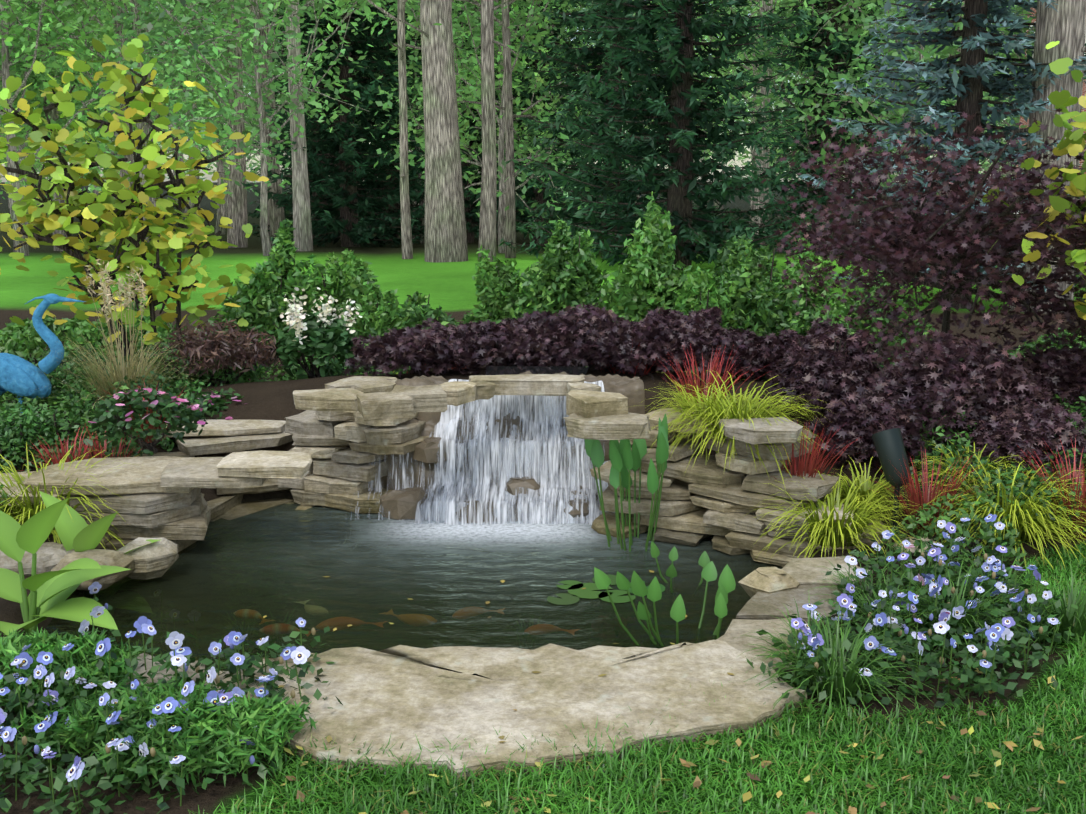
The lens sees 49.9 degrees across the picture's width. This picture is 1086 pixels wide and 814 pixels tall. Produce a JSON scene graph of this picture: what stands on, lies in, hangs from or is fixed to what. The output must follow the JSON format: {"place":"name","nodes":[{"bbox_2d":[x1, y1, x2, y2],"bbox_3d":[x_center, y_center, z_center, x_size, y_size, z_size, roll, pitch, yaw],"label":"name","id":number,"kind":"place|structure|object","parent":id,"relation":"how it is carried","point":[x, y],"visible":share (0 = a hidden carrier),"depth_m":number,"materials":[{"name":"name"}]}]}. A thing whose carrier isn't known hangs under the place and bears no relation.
{"place":"outdoors","nodes":[
{"label":"outdoors","id":0,"kind":"place"},
{"bbox_2d":[45,499,782,670],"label":"pond water","id":1,"kind":"structure","parent":0,"point":[243,575],"depth_m":5.04,"materials":[{"name":"liquid"}]},
{"bbox_2d":[546,575,664,604],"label":"lily pads","id":2,"kind":"object","parent":1,"relation":"on","point":[576,591],"visible":0.69,"depth_m":4.95,"materials":[{"name":"green plant"}]},
{"bbox_2d":[585,413,735,645],"bbox_3d":[0.469,0.490,5.019,0.580,0.684,1.624,0,11,2],"label":"aquatic plant","id":3,"kind":"object","parent":1,"relation":"in","point":[623,457],"visible":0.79,"depth_m":5.37,"materials":[{"name":"green plant"}]},
{"bbox_2d":[263,570,1081,813],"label":"fallen leaves","id":4,"kind":"object","parent":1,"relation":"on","point":[1010,745],"visible":0.75,"depth_m":3.25,"materials":[{"name":"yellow plant"}]},
{"bbox_2d":[0,2,1014,181],"label":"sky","id":5,"kind":"structure","parent":0,"point":[738,162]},
{"bbox_2d":[0,182,1085,813],"bbox_3d":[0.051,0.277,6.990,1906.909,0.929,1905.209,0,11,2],"label":"ground","id":6,"kind":"structure","parent":0,"point":[448,286],"depth_m":6.58,"materials":[{"name":"green plant"}]},
{"bbox_2d":[0,293,84,416],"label":"heron statue","id":7,"kind":"object","parent":6,"relation":"on","point":[20,376],"visible":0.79,"depth_m":6.84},
{"bbox_2d":[19,0,67,250],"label":"tree","id":8,"kind":"object","parent":6,"relation":"on","point":[52,114],"visible":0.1,"depth_m":26.85,"materials":[{"name":"grey plant"}]},
{"bbox_2d":[0,315,116,363],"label":"shrub","id":9,"kind":"object","parent":6,"relation":"on","point":[20,340],"visible":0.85,"depth_m":10.37,"materials":[{"name":"green plant"}]},
{"bbox_2d":[0,0,122,107],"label":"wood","id":10,"kind":"object","parent":6,"relation":"on","point":[20,71],"visible":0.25,"depth_m":25.22,"materials":[{"name":"green plant"}]},
{"bbox_2d":[0,0,146,238],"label":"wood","id":11,"kind":"object","parent":6,"relation":"on","point":[24,179],"visible":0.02,"depth_m":30.66,"materials":[{"name":"green plant"}]},
{"bbox_2d":[0,491,169,635],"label":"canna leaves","id":12,"kind":"object","parent":6,"relation":"on","point":[51,592],"visible":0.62,"depth_m":4.39,"materials":[{"name":"green plant"}]},
{"bbox_2d":[0,0,175,214],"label":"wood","id":13,"kind":"object","parent":6,"relation":"on","point":[108,6],"visible":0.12,"depth_m":27.53,"materials":[{"name":"green plant"}]},
{"bbox_2d":[0,0,181,255],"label":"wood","id":14,"kind":"object","parent":6,"relation":"on","point":[6,64],"visible":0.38,"depth_m":25.12,"materials":[{"name":"green plant"}]},
{"bbox_2d":[0,107,194,363],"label":"redbud","id":15,"kind":"object","parent":6,"relation":"on","point":[49,225],"visible":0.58,"depth_m":7.65,"materials":[{"name":"green plant"}]},
{"bbox_2d":[0,52,207,355],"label":"redbud","id":16,"kind":"object","parent":6,"relation":"on","point":[38,135],"visible":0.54,"depth_m":7.65,"materials":[{"name":"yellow plant"}]},
{"bbox_2d":[40,259,200,407],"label":"plume grass","id":17,"kind":"object","parent":6,"relation":"on","point":[124,370],"depth_m":6.86,"materials":[{"name":"beige plant"}]},
{"bbox_2d":[12,34,251,350],"bbox_3d":[-2.709,-1.226,7.827,1.357,2.556,1.593,6,12,26],"label":"redbud","id":18,"kind":"object","parent":6,"relation":"on","point":[112,185],"visible":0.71,"depth_m":7.74,"materials":[{"name":"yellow plant"}]},
{"bbox_2d":[0,0,273,241],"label":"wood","id":19,"kind":"object","parent":6,"relation":"on","point":[68,29],"visible":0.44,"depth_m":25.94,"materials":[{"name":"green plant"}]},
{"bbox_2d":[8,45,268,345],"bbox_3d":[-2.567,-1.189,7.942,1.468,2.439,1.424,9,14,38],"label":"redbud","id":20,"kind":"object","parent":6,"relation":"on","point":[199,161],"visible":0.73,"depth_m":7.79,"materials":[{"name":"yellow plant"}]},
{"bbox_2d":[46,0,253,206],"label":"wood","id":21,"kind":"object","parent":6,"relation":"on","point":[91,191],"visible":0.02,"depth_m":33.44,"materials":[{"name":"green plant"}]},
{"bbox_2d":[89,295,215,355],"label":"shrub","id":22,"kind":"object","parent":6,"relation":"on","point":[163,333],"visible":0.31,"depth_m":10.80,"materials":[{"name":"green plant"}]},
{"bbox_2d":[21,0,285,235],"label":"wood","id":23,"kind":"object","parent":6,"relation":"on","point":[135,32],"visible":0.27,"depth_m":26.80,"materials":[{"name":"green plant"}]},
{"bbox_2d":[71,0,242,214],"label":"tree","id":24,"kind":"object","parent":6,"relation":"on","point":[129,157],"visible":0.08,"depth_m":28.52,"materials":[{"name":"grey plant"}]},
{"bbox_2d":[0,625,319,790],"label":"creeping juniper","id":25,"kind":"object","parent":6,"relation":"on","point":[263,716],"visible":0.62,"depth_m":3.31,"materials":[{"name":"green plant"}]},
{"bbox_2d":[84,386,246,453],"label":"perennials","id":26,"kind":"object","parent":6,"relation":"on","point":[167,404],"visible":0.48,"depth_m":5.89,"materials":[{"name":"green plant"}]},
{"bbox_2d":[108,0,284,234],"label":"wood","id":27,"kind":"object","parent":6,"relation":"on","point":[221,209],"visible":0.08,"depth_m":34.72,"materials":[{"name":"green plant"}]},
{"bbox_2d":[167,2,225,235],"bbox_3d":[-9.206,-15.412,31.838,8.042,21.676,8.462,10,15,43],"label":"tree","id":28,"kind":"object","parent":6,"relation":"on","point":[190,204],"visible":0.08,"depth_m":33.55,"materials":[{"name":"grey plant"}]},
{"bbox_2d":[129,3,281,225],"bbox_3d":[-11.272,-11.278,39.439,7.816,10.637,7.645,0,11,2],"label":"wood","id":29,"kind":"object","parent":6,"relation":"on","point":[227,181],"depth_m":39.77,"materials":[{"name":"green plant"}]},
{"bbox_2d":[154,319,282,385],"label":"shrub","id":30,"kind":"object","parent":6,"relation":"on","point":[242,348],"visible":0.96,"depth_m":7.59,"materials":[{"name":"purple plant"}]},
{"bbox_2d":[35,0,419,255],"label":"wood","id":31,"kind":"object","parent":6,"relation":"on","point":[257,60],"visible":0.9,"depth_m":24.04,"materials":[{"name":"green plant"}]},
{"bbox_2d":[204,0,259,247],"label":"tree","id":32,"kind":"object","parent":6,"relation":"on","point":[237,210],"visible":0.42,"depth_m":28.25,"materials":[{"name":"grey plant"}]},
{"bbox_2d":[98,0,396,236],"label":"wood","id":33,"kind":"object","parent":6,"relation":"on","point":[277,62],"visible":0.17,"depth_m":29.70,"materials":[{"name":"green plant"}]},
{"bbox_2d":[218,0,284,245],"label":"tree","id":34,"kind":"object","parent":6,"relation":"on","point":[276,215],"visible":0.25,"depth_m":29.18,"materials":[{"name":"grey plant"}]},
{"bbox_2d":[175,1,352,140],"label":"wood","id":35,"kind":"object","parent":6,"relation":"on","point":[251,71],"depth_m":32.57,"materials":[{"name":"green plant"}]},
{"bbox_2d":[202,218,339,366],"bbox_3d":[-2.348,-1.011,10.315,1.232,1.315,1.023,0,11,2],"label":"shrub","id":36,"kind":"object","parent":6,"relation":"on","point":[260,297],"visible":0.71,"depth_m":10.13,"materials":[{"name":"green plant"}]},
{"bbox_2d":[272,0,312,250],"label":"tree","id":37,"kind":"object","parent":6,"relation":"on","point":[302,234],"visible":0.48,"depth_m":26.59,"materials":[{"name":"grey plant"}]},
{"bbox_2d":[247,0,379,240],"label":"tree","id":38,"kind":"object","parent":6,"relation":"on","point":[289,215],"visible":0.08,"depth_m":30.97,"materials":[{"name":"green plant"}]},
{"bbox_2d":[275,287,361,378],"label":"flowering shrub","id":39,"kind":"object","parent":6,"relation":"on","point":[325,332],"visible":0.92,"depth_m":7.63,"materials":[{"name":"green plant"}]},
{"bbox_2d":[243,0,420,258],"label":"tree","id":40,"kind":"object","parent":6,"relation":"on","point":[406,232],"visible":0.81,"depth_m":23.83,"materials":[{"name":"grey plant"}]},
{"bbox_2d":[241,0,424,247],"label":"spruce","id":41,"kind":"object","parent":6,"relation":"on","point":[348,228],"visible":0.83,"depth_m":27.99,"materials":[{"name":"green plant"}]},
{"bbox_2d":[282,248,388,359],"bbox_3d":[-1.769,-0.877,10.283,0.956,1.059,1.010,0,11,2],"label":"shrub","id":42,"kind":"object","parent":6,"relation":"on","point":[346,282],"visible":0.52,"depth_m":10.13,"materials":[{"name":"green plant"}]},
{"bbox_2d":[335,283,414,370],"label":"shrub","id":43,"kind":"object","parent":6,"relation":"on","point":[381,316],"visible":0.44,"depth_m":9.00,"materials":[{"name":"green plant"}]},
{"bbox_2d":[313,1,480,244],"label":"spruce","id":44,"kind":"object","parent":6,"relation":"on","point":[381,116],"visible":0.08,"depth_m":29.69,"materials":[{"name":"green plant"}]},
{"bbox_2d":[279,0,527,242],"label":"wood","id":45,"kind":"object","parent":6,"relation":"on","point":[415,91],"visible":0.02,"depth_m":29.16,"materials":[{"name":"green plant"}]},
{"bbox_2d":[342,317,490,376],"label":"shrub","id":46,"kind":"object","parent":6,"relation":"on","point":[395,349],"visible":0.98,"depth_m":7.06,"materials":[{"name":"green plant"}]},
{"bbox_2d":[384,0,467,262],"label":"tree","id":47,"kind":"object","parent":6,"relation":"on","point":[445,233],"visible":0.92,"depth_m":23.01,"materials":[{"name":"grey plant"}]},
{"bbox_2d":[399,291,457,368],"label":"shrub","id":48,"kind":"object","parent":6,"relation":"on","point":[417,309],"visible":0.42,"depth_m":10.12,"materials":[{"name":"green plant"}]},
{"bbox_2d":[384,0,551,242],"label":"spruce","id":49,"kind":"object","parent":6,"relation":"on","point":[470,207],"visible":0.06,"depth_m":30.00,"materials":[{"name":"green plant"}]},
{"bbox_2d":[0,374,936,781],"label":"pond stonework","id":50,"kind":"object","parent":6,"relation":"on","point":[344,434],"visible":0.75,"depth_m":5.13,"materials":[{"name":"stone"}]},
{"bbox_2d":[369,0,593,257],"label":"tree","id":51,"kind":"object","parent":6,"relation":"on","point":[510,218],"visible":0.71,"depth_m":24.46,"materials":[{"name":"grey plant"}]},
{"bbox_2d":[364,0,614,254],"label":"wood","id":52,"kind":"object","parent":6,"relation":"on","point":[501,194],"visible":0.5,"depth_m":25.62,"materials":[{"name":"green plant"}]},
{"bbox_2d":[464,0,518,261],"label":"tree","id":53,"kind":"object","parent":6,"relation":"on","point":[487,223],"visible":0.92,"depth_m":23.11,"materials":[{"name":"grey plant"}]},
{"bbox_2d":[456,245,528,325],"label":"shrub","id":54,"kind":"object","parent":6,"relation":"on","point":[494,293],"visible":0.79,"depth_m":10.56,"materials":[{"name":"green plant"}]},
{"bbox_2d":[431,317,576,374],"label":"shrub","id":55,"kind":"object","parent":6,"relation":"on","point":[488,335],"visible":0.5,"depth_m":7.23,"materials":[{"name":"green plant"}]},
{"bbox_2d":[371,0,639,217],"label":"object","id":56,"kind":"object","parent":6,"relation":"on","point":[471,79],"visible":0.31,"depth_m":27.43,"materials":[{"name":"green plant"}]},
{"bbox_2d":[378,371,644,522],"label":"rock wall","id":57,"kind":"structure","parent":6,"relation":"on","point":[401,503],"depth_m":6.25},
{"bbox_2d":[350,366,614,524],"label":"waterfall","id":58,"kind":"structure","parent":57,"relation":"on","point":[445,506],"depth_m":6.17,"materials":[{"name":"white liquid"}]},
{"bbox_2d":[0,522,1085,813],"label":"flower foliage","id":59,"kind":"object","parent":6,"relation":"on","point":[26,772],"visible":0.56,"depth_m":3.74,"materials":[{"name":"green plant"}]},
{"bbox_2d":[0,514,1059,781],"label":"pansies","id":60,"kind":"object","parent":59,"relation":"attached to","point":[300,654],"visible":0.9,"depth_m":3.71,"materials":[{"name":"blue plant"}]},
{"bbox_2d":[0,342,1085,577],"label":"bed ground cover","id":61,"kind":"object","parent":6,"relation":"on","point":[30,426],"visible":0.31,"depth_m":6.33,"materials":[{"name":"plant"}]},
{"bbox_2d":[0,369,1085,568],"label":"hakone grass","id":62,"kind":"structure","parent":6,"relation":"on","point":[861,498],"depth_m":5.36,"materials":[{"name":"plant"}]},
{"bbox_2d":[456,0,634,244],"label":"spruce","id":63,"kind":"object","parent":6,"relation":"on","point":[532,194],"visible":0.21,"depth_m":28.69,"materials":[{"name":"green plant"}]},
{"bbox_2d":[454,0,643,189],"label":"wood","id":64,"kind":"object","parent":6,"relation":"on","point":[573,30],"visible":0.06,"depth_m":28.07,"materials":[{"name":"green plant"}]},
{"bbox_2d":[20,342,1085,538],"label":"blood grass","id":65,"kind":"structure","parent":6,"relation":"on","point":[800,467],"depth_m":5.55,"materials":[{"name":"red plant"}]},
{"bbox_2d":[509,220,612,338],"bbox_3d":[0.188,-1.026,10.475,1.076,1.295,0.870,0,11,2],"label":"shrub","id":66,"kind":"object","parent":6,"relation":"on","point":[568,264],"visible":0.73,"depth_m":10.33,"materials":[{"name":"green plant"}]},
{"bbox_2d":[494,302,656,372],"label":"shrub","id":67,"kind":"object","parent":6,"relation":"on","point":[602,331],"visible":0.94,"depth_m":7.10,"materials":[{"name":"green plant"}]},
{"bbox_2d":[498,0,726,257],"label":"spruce","id":68,"kind":"object","parent":6,"relation":"on","point":[590,54],"visible":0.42,"depth_m":23.85,"materials":[{"name":"green plant"}]},
{"bbox_2d":[187,540,1085,813],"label":"lawn grass","id":69,"kind":"structure","parent":6,"relation":"on","point":[842,765],"depth_m":3.22,"materials":[{"name":"green plant"}]},
{"bbox_2d":[588,321,686,375],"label":"shrub","id":70,"kind":"object","parent":6,"relation":"on","point":[648,367],"visible":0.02,"depth_m":7.78,"materials":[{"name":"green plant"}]},
{"bbox_2d":[598,191,693,372],"bbox_3d":[0.896,-1.010,9.673,1.124,1.529,1.216,10,15,43],"label":"shrub","id":71,"kind":"object","parent":6,"relation":"on","point":[646,280],"visible":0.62,"depth_m":9.60,"materials":[{"name":"green plant"}]},
{"bbox_2d":[559,0,775,161],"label":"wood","id":72,"kind":"object","parent":6,"relation":"on","point":[739,56],"visible":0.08,"depth_m":31.41,"materials":[{"name":"green plant"}]},
{"bbox_2d":[596,306,755,381],"bbox_3d":[0.849,-0.408,7.367,1.055,0.445,0.872,0,11,2],"label":"shrub","id":73,"kind":"object","parent":6,"relation":"on","point":[701,331],"visible":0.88,"depth_m":7.12,"materials":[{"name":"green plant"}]},
{"bbox_2d":[529,0,831,269],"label":"spruce","id":74,"kind":"object","parent":6,"relation":"on","point":[681,29],"visible":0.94,"depth_m":20.90,"materials":[{"name":"green plant"}]},
{"bbox_2d":[579,0,786,166],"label":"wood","id":75,"kind":"object","parent":6,"relation":"on","point":[707,39],"visible":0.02,"depth_m":36.72,"materials":[{"name":"green plant"}]},
{"bbox_2d":[673,266,741,372],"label":"shrub","id":76,"kind":"object","parent":6,"relation":"on","point":[704,293],"visible":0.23,"depth_m":9.32,"materials":[{"name":"green plant"}]},
{"bbox_2d":[695,328,798,381],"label":"shrub","id":77,"kind":"object","parent":6,"relation":"on","point":[768,351],"visible":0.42,"depth_m":7.43,"materials":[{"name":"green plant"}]},
{"bbox_2d":[655,0,848,238],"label":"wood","id":78,"kind":"object","parent":6,"relation":"on","point":[753,152],"visible":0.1,"depth_m":31.70,"materials":[{"name":"green plant"}]},
{"bbox_2d":[709,234,813,339],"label":"shrub","id":79,"kind":"object","parent":6,"relation":"on","point":[763,290],"visible":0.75,"depth_m":9.57,"materials":[{"name":"green plant"}]},
{"bbox_2d":[752,0,783,244],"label":"tree","id":80,"kind":"object","parent":6,"relation":"on","point":[762,90],"visible":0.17,"depth_m":28.91,"materials":[{"name":"brown plant"}]},
{"bbox_2d":[716,1,896,230],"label":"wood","id":81,"kind":"object","parent":6,"relation":"on","point":[783,102],"depth_m":36.32,"materials":[{"name":"green plant"}]},
{"bbox_2d":[760,238,855,336],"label":"shrub","id":82,"kind":"object","parent":6,"relation":"on","point":[818,300],"visible":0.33,"depth_m":9.68,"materials":[{"name":"green plant"}]},
{"bbox_2d":[714,0,928,196],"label":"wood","id":83,"kind":"object","parent":6,"relation":"on","point":[773,122],"visible":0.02,"depth_m":32.51,"materials":[{"name":"green plant"}]},
{"bbox_2d":[767,318,883,429],"bbox_3d":[1.598,-0.197,6.590,0.664,0.610,0.634,0,11,2],"label":"purple shrub","id":84,"kind":"object","parent":6,"relation":"on","point":[822,361],"visible":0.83,"depth_m":6.43,"materials":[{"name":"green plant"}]},
{"bbox_2d":[730,0,929,254],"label":"spruce","id":85,"kind":"object","parent":6,"relation":"on","point":[838,46],"visible":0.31,"depth_m":25.61,"materials":[{"name":"green plant"}]},
{"bbox_2d":[709,0,988,244],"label":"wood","id":86,"kind":"object","parent":6,"relation":"on","point":[817,131],"visible":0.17,"depth_m":25.96,"materials":[{"name":"green plant"}]},
{"bbox_2d":[733,0,988,242],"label":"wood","id":87,"kind":"object","parent":6,"relation":"on","point":[820,101],"visible":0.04,"depth_m":27.72,"materials":[{"name":"green plant"}]},
{"bbox_2d":[808,384,930,473],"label":"purple shrub","id":88,"kind":"object","parent":6,"relation":"on","point":[869,424],"visible":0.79,"depth_m":6.02,"materials":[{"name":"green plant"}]},
{"bbox_2d":[816,0,946,254],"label":"tree","id":89,"kind":"object","parent":6,"relation":"on","point":[841,60],"visible":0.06,"depth_m":25.81,"materials":[{"name":"brown plant"}]},
{"bbox_2d":[830,271,936,351],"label":"shrub","id":90,"kind":"object","parent":6,"relation":"on","point":[861,325],"visible":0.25,"depth_m":10.70,"materials":[{"name":"green plant"}]},
{"bbox_2d":[872,428,910,527],"bbox_3d":[1.620,0.343,5.443,0.134,0.503,0.209,-6,12,-28],"label":"garden spotlight","id":91,"kind":"object","parent":6,"relation":"on","point":[889,446],"visible":0.9,"depth_m":5.37,"materials":[{"name":"metal"}]},
{"bbox_2d":[765,0,1034,258],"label":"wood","id":92,"kind":"object","parent":6,"relation":"on","point":[931,56],"visible":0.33,"depth_m":23.74,"materials":[{"name":"green plant"}]},
{"bbox_2d":[805,0,1007,212],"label":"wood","id":93,"kind":"object","parent":6,"relation":"on","point":[929,85],"depth_m":33.03,"materials":[{"name":"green plant"}]},
{"bbox_2d":[734,538,1085,719],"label":"bed grasses","id":94,"kind":"object","parent":6,"relation":"on","point":[838,687],"visible":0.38,"depth_m":4.05,"materials":[{"name":"green plant"}]},
{"bbox_2d":[745,108,1085,412],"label":"japanese maple","id":95,"kind":"object","parent":6,"relation":"on","point":[916,240],"visible":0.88,"depth_m":6.75,"materials":[{"name":"purple plant"}]},
{"bbox_2d":[799,0,1085,308],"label":"blue spruce","id":96,"kind":"object","parent":6,"relation":"on","point":[973,81],"visible":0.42,"depth_m":14.54,"materials":[{"name":"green plant"}]},
{"bbox_2d":[857,332,1061,446],"bbox_3d":[2.257,-0.094,6.388,1.149,0.602,1.039,0,11,2],"label":"purple shrub","id":97,"kind":"object","parent":6,"relation":"on","point":[1002,384],"visible":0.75,"depth_m":6.12,"materials":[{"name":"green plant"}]},
{"bbox_2d":[908,0,1036,143],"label":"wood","id":98,"kind":"object","parent":6,"relation":"on","point":[1013,53],"visible":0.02,"depth_m":26.16,"materials":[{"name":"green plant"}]},
{"bbox_2d":[940,401,1085,478],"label":"purple shrub","id":99,"kind":"object","parent":6,"relation":"on","point":[1009,432],"visible":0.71,"depth_m":5.76,"materials":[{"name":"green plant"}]},
{"bbox_2d":[982,57,1085,318],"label":"redbud","id":100,"kind":"object","parent":6,"relation":"on","point":[1073,143],"visible":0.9,"depth_m":6.16,"materials":[{"name":"green plant"}]},
{"bbox_2d":[987,0,1085,312],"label":"tree","id":101,"kind":"object","parent":6,"relation":"on","point":[1065,25],"visible":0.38,"depth_m":14.09,"materials":[{"name":"grey plant"}]},
{"bbox_2d":[1007,328,1085,359],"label":"shrub","id":102,"kind":"object","parent":6,"relation":"on","point":[1040,340],"visible":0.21,"depth_m":10.02,"materials":[{"name":"green plant"}]},
{"bbox_2d":[1014,8,1085,226],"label":"tree","id":103,"kind":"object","parent":6,"relation":"on","point":[1023,121],"depth_m":27.56,"materials":[{"name":"plant"}]},
{"bbox_2d":[1016,346,1085,418],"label":"purple shrub","id":104,"kind":"object","parent":6,"relation":"on","point":[1047,368],"visible":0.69,"depth_m":6.59,"materials":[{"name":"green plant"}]},
{"bbox_2d":[1029,41,1085,319],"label":"redbud","id":105,"kind":"object","parent":6,"relation":"on","point":[1036,192],"visible":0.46,"depth_m":6.25,"materials":[{"name":"yellow plant"}]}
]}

